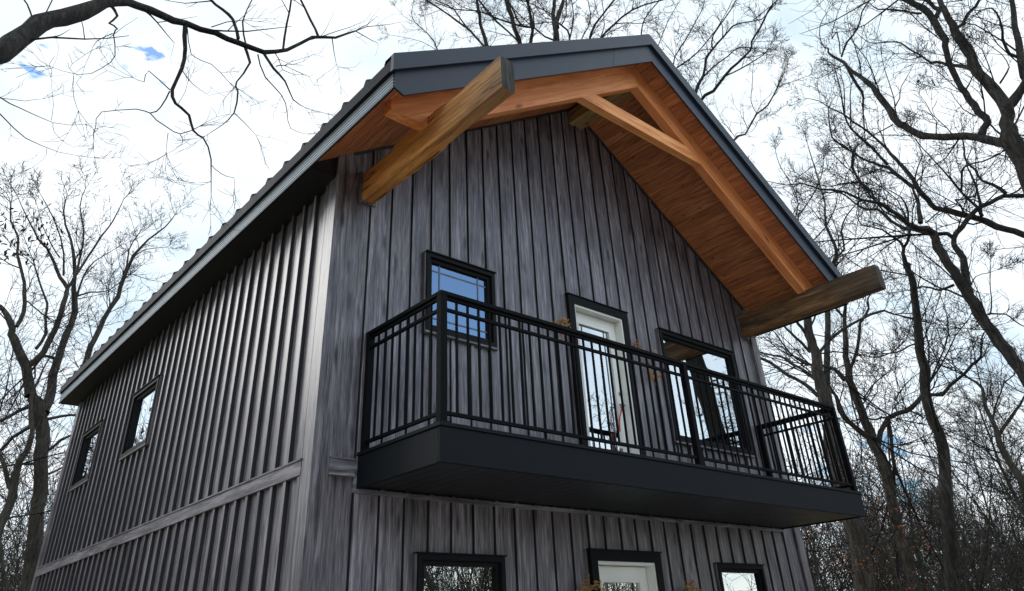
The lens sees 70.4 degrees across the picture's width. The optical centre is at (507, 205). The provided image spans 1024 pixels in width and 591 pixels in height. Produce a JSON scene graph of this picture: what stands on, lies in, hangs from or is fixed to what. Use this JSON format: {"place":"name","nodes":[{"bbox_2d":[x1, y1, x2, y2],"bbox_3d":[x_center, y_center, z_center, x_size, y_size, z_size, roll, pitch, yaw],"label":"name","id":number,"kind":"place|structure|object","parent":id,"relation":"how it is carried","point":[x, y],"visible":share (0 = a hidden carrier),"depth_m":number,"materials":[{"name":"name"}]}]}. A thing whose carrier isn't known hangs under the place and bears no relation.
{"place":"outdoors","nodes":[
{"label":"outdoors","id":0,"kind":"place"},
{"bbox_2d":[0,0,1023,589],"label":"sky","id":1,"kind":"structure","parent":0,"point":[235,151],"materials":[{"name":"white"}]},
{"label":"ground","id":2,"kind":"structure","parent":0,"visible":0},
{"bbox_2d":[0,302,90,590],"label":"undergrowth","id":3,"kind":"object","parent":2,"relation":"on","point":[13,574],"visible":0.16,"depth_m":21.37,"materials":[{"name":"brown plant"}]},
{"bbox_2d":[0,294,107,590],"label":"oak tree","id":4,"kind":"object","parent":2,"relation":"on","point":[12,482],"visible":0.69,"depth_m":16.34,"materials":[{"name":"brown plant"}]},
{"bbox_2d":[0,39,137,188],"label":"oak tree","id":5,"kind":"object","parent":2,"relation":"on","point":[58,123],"visible":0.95,"depth_m":7.99,"materials":[{"name":"brown plant"}]},
{"bbox_2d":[0,152,147,590],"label":"oak tree","id":6,"kind":"object","parent":2,"relation":"on","point":[37,527],"visible":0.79,"depth_m":18.75,"materials":[{"name":"brown plant"}]},
{"bbox_2d":[36,179,202,494],"bbox_3d":[-11.911,5.956,20.987,3.548,16.056,2.470,22,-39,-35],"label":"oak tree","id":7,"kind":"object","parent":2,"relation":"on","point":[115,299],"visible":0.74,"depth_m":23.20,"materials":[{"name":"brown plant"}]},
{"bbox_2d":[0,0,409,233],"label":"oak tree","id":8,"kind":"object","parent":2,"relation":"on","point":[15,42],"visible":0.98,"depth_m":8.02,"materials":[{"name":"brown plant"}]},
{"bbox_2d":[376,0,453,49],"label":"ash tree","id":9,"kind":"object","parent":2,"relation":"on","point":[417,25],"visible":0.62,"depth_m":32.58,"materials":[{"name":"brown plant"}]},
{"bbox_2d":[399,0,512,47],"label":"oak tree","id":10,"kind":"object","parent":2,"relation":"on","point":[485,38],"visible":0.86,"depth_m":30.38,"materials":[{"name":"brown plant"}]},
{"bbox_2d":[30,34,885,590],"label":"timber house","id":11,"kind":"structure","parent":2,"relation":"on","point":[346,358],"depth_m":7.97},
{"bbox_2d":[69,419,103,491],"bbox_3d":[-6.697,4.005,11.601,0.120,0.919,1.094,22,-39,-35],"label":"window","id":12,"kind":"structure","parent":11,"relation":"in","point":[83,468],"depth_m":11.72,"materials":[{"name":"black glass"}]},
{"bbox_2d":[119,374,163,460],"bbox_3d":[-5.005,2.919,9.952,0.120,0.924,1.114,22,-39,-35],"label":"window","id":13,"kind":"structure","parent":11,"relation":"in","point":[140,424],"depth_m":10.00,"materials":[{"name":"black glass"}]},
{"bbox_2d":[412,552,506,590],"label":"window","id":14,"kind":"structure","parent":11,"relation":"in","point":[497,563],"depth_m":6.35,"materials":[{"name":"black metal"}]},
{"bbox_2d":[421,249,498,350],"bbox_3d":[-0.500,1.013,7.669,0.961,0.904,0.120,22,-39,-35],"label":"window","id":15,"kind":"structure","parent":11,"relation":"in","point":[430,258],"depth_m":7.72,"materials":[{"name":"black metal"}]},
{"bbox_2d":[554,316,570,339],"bbox_3d":[0.640,1.409,8.426,0.319,0.268,0.156,22,-39,-35],"label":"dried flower spray","id":16,"kind":"object","parent":11,"relation":"attached to","point":[561,321],"visible":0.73,"depth_m":8.42,"materials":[{"name":"plant"}]},
{"bbox_2d":[576,575,605,590],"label":"dried flower spray","id":17,"kind":"object","parent":11,"relation":"attached to","point":[587,588],"visible":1,"depth_m":7.08,"materials":[{"name":"plant"}]},
{"bbox_2d":[564,292,646,455],"bbox_3d":[1.137,2.214,8.634,1.106,2.223,0.205,22,-39,-35],"label":"door","id":18,"kind":"structure","parent":11,"relation":"in","point":[581,311],"depth_m":8.89,"materials":[{"name":"white wood"}]},
{"bbox_2d":[619,406,622,451],"bbox_3d":[1.348,2.659,8.546,0.139,0.674,0.055,4,-32,-11],"label":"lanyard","id":19,"kind":"object","parent":11,"relation":"hanging from","point":[621,447],"visible":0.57,"depth_m":8.51,"materials":[{"name":"fabric"}]},
{"bbox_2d":[586,548,665,590],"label":"door","id":20,"kind":"structure","parent":11,"relation":"in","point":[642,568],"depth_m":7.68,"materials":[{"name":"black wood"}]},
{"bbox_2d":[631,339,641,347],"bbox_3d":[1.645,1.802,9.241,0.143,0.240,0.095,13,-34,-24],"label":"dried flower spray","id":21,"kind":"object","parent":11,"relation":"attached to","point":[638,346],"visible":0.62,"depth_m":9.26,"materials":[{"name":"plant"}]},
{"bbox_2d":[646,349,660,384],"bbox_3d":[1.855,2.070,9.243,0.165,0.468,0.245,-13,-32,15],"label":"dried flower spray","id":22,"kind":"object","parent":11,"relation":"attached to","point":[652,377],"visible":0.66,"depth_m":9.22,"materials":[{"name":"plant"}]},
{"bbox_2d":[683,579,700,590],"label":"dried flower spray","id":23,"kind":"object","parent":11,"relation":"attached to","point":[691,585],"visible":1,"depth_m":7.99,"materials":[{"name":"plant"}]},
{"bbox_2d":[655,327,754,457],"bbox_3d":[2.697,2.573,9.922,1.754,1.514,0.120,22,-39,-35],"label":"window","id":24,"kind":"structure","parent":11,"relation":"in","point":[662,334],"depth_m":10.06,"materials":[{"name":"black metal"}]},
{"bbox_2d":[713,562,767,590],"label":"window","id":25,"kind":"structure","parent":11,"relation":"in","point":[719,567],"depth_m":8.82,"materials":[{"name":"black metal"}]},
{"bbox_2d":[417,0,551,43],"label":"oak tree","id":26,"kind":"object","parent":2,"relation":"on","point":[517,37],"visible":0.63,"depth_m":31.76,"materials":[{"name":"brown plant"}]},
{"bbox_2d":[498,0,583,42],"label":"oak tree","id":27,"kind":"object","parent":2,"relation":"on","point":[555,22],"visible":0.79,"depth_m":28.86,"materials":[{"name":"brown plant"}]},
{"bbox_2d":[565,0,716,39],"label":"oak tree","id":28,"kind":"object","parent":2,"relation":"on","point":[614,24],"visible":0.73,"depth_m":28.92,"materials":[{"name":"brown plant"}]},
{"bbox_2d":[649,0,793,106],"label":"oak tree","id":29,"kind":"object","parent":2,"relation":"on","point":[704,74],"visible":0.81,"depth_m":24.27,"materials":[{"name":"brown plant"}]},
{"bbox_2d":[703,42,823,175],"bbox_3d":[9.696,2.832,24.415,6.386,23.016,2.950,-22,-36,29],"label":"ash tree","id":30,"kind":"object","parent":2,"relation":"on","point":[779,85],"visible":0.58,"depth_m":28.63,"materials":[{"name":"brown plant"}]},
{"bbox_2d":[790,466,847,588],"bbox_3d":[14.788,17.709,36.717,6.221,9.555,4.810,-7,-31,6],"label":"woodland tree","id":31,"kind":"object","parent":2,"relation":"on","point":[816,533],"visible":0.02,"depth_m":37.15,"materials":[{"name":"brown plant"}]},
{"bbox_2d":[756,115,890,548],"bbox_3d":[9.200,4.006,20.473,5.326,16.984,3.596,-3,-31,0],"label":"ash tree","id":32,"kind":"object","parent":2,"relation":"on","point":[828,316],"visible":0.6,"depth_m":22.29,"materials":[{"name":"brown plant"}]},
{"bbox_2d":[784,447,881,590],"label":"young beech","id":33,"kind":"object","parent":2,"relation":"on","point":[811,550],"visible":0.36,"depth_m":13.30,"materials":[{"name":"brown plant"}]},
{"bbox_2d":[811,473,908,590],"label":"woodland tree","id":34,"kind":"object","parent":2,"relation":"on","point":[837,529],"visible":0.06,"depth_m":38.47,"materials":[{"name":"brown plant"}]},
{"bbox_2d":[730,0,1023,199],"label":"oak tree","id":35,"kind":"object","parent":2,"relation":"on","point":[1009,140],"visible":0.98,"depth_m":14.21,"materials":[{"name":"brown plant"}]},
{"bbox_2d":[816,447,942,590],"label":"young beech","id":36,"kind":"object","parent":2,"relation":"on","point":[885,547],"visible":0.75,"depth_m":15.11,"materials":[{"name":"brown plant"}]},
{"bbox_2d":[748,85,1023,392],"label":"oak tree","id":37,"kind":"object","parent":2,"relation":"on","point":[999,342],"visible":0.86,"depth_m":14.35,"materials":[{"name":"brown plant"}]},
{"bbox_2d":[757,214,1015,590],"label":"oak tree","id":38,"kind":"object","parent":2,"relation":"on","point":[908,562],"visible":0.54,"depth_m":18.56,"materials":[{"name":"brown plant"}]},
{"bbox_2d":[758,229,1023,590],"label":"oak tree","id":39,"kind":"object","parent":2,"relation":"on","point":[857,532],"visible":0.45,"depth_m":16.82,"materials":[{"name":"brown plant"}]},
{"bbox_2d":[767,318,1023,590],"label":"undergrowth","id":40,"kind":"object","parent":2,"relation":"on","point":[1009,574],"visible":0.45,"depth_m":19.93,"materials":[{"name":"brown plant"}]},
{"bbox_2d":[783,29,1023,278],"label":"oak tree","id":41,"kind":"object","parent":2,"relation":"on","point":[985,221],"visible":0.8,"depth_m":16.44,"materials":[{"name":"brown plant"}]},
{"bbox_2d":[871,507,937,581],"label":"woodland tree","id":42,"kind":"object","parent":2,"relation":"on","point":[915,553],"visible":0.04,"depth_m":49.08,"materials":[{"name":"brown plant"}]},
{"bbox_2d":[809,155,1023,590],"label":"oak tree","id":43,"kind":"object","parent":2,"relation":"on","point":[951,556],"visible":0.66,"depth_m":14.43,"materials":[{"name":"brown plant"}]},
{"bbox_2d":[903,458,990,564],"bbox_3d":[21.974,17.050,35.915,4.202,9.244,4.335,-21,-35,27],"label":"woodland tree","id":44,"kind":"object","parent":2,"relation":"on","point":[937,500],"visible":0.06,"depth_m":37.62,"materials":[{"name":"brown plant"}]},
{"bbox_2d":[872,304,1023,523],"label":"maple tree","id":45,"kind":"object","parent":2,"relation":"on","point":[1015,470],"visible":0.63,"depth_m":16.66,"materials":[{"name":"brown plant"}]},
{"bbox_2d":[913,481,995,589],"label":"woodland tree","id":46,"kind":"object","parent":2,"relation":"on","point":[956,526],"visible":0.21,"depth_m":31.40,"materials":[{"name":"brown plant"}]},
{"bbox_2d":[938,496,1002,584],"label":"woodland tree","id":47,"kind":"object","parent":2,"relation":"on","point":[968,523],"visible":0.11,"depth_m":40.23,"materials":[{"name":"brown plant"}]},
{"bbox_2d":[918,360,1023,568],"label":"woodland tree","id":48,"kind":"object","parent":2,"relation":"on","point":[970,425],"visible":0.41,"depth_m":28.89,"materials":[{"name":"brown plant"}]},
{"bbox_2d":[990,503,1023,561],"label":"woodland tree","id":49,"kind":"object","parent":2,"relation":"on","point":[1010,527],"visible":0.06,"depth_m":34.86,"materials":[{"name":"brown plant"}]}
]}

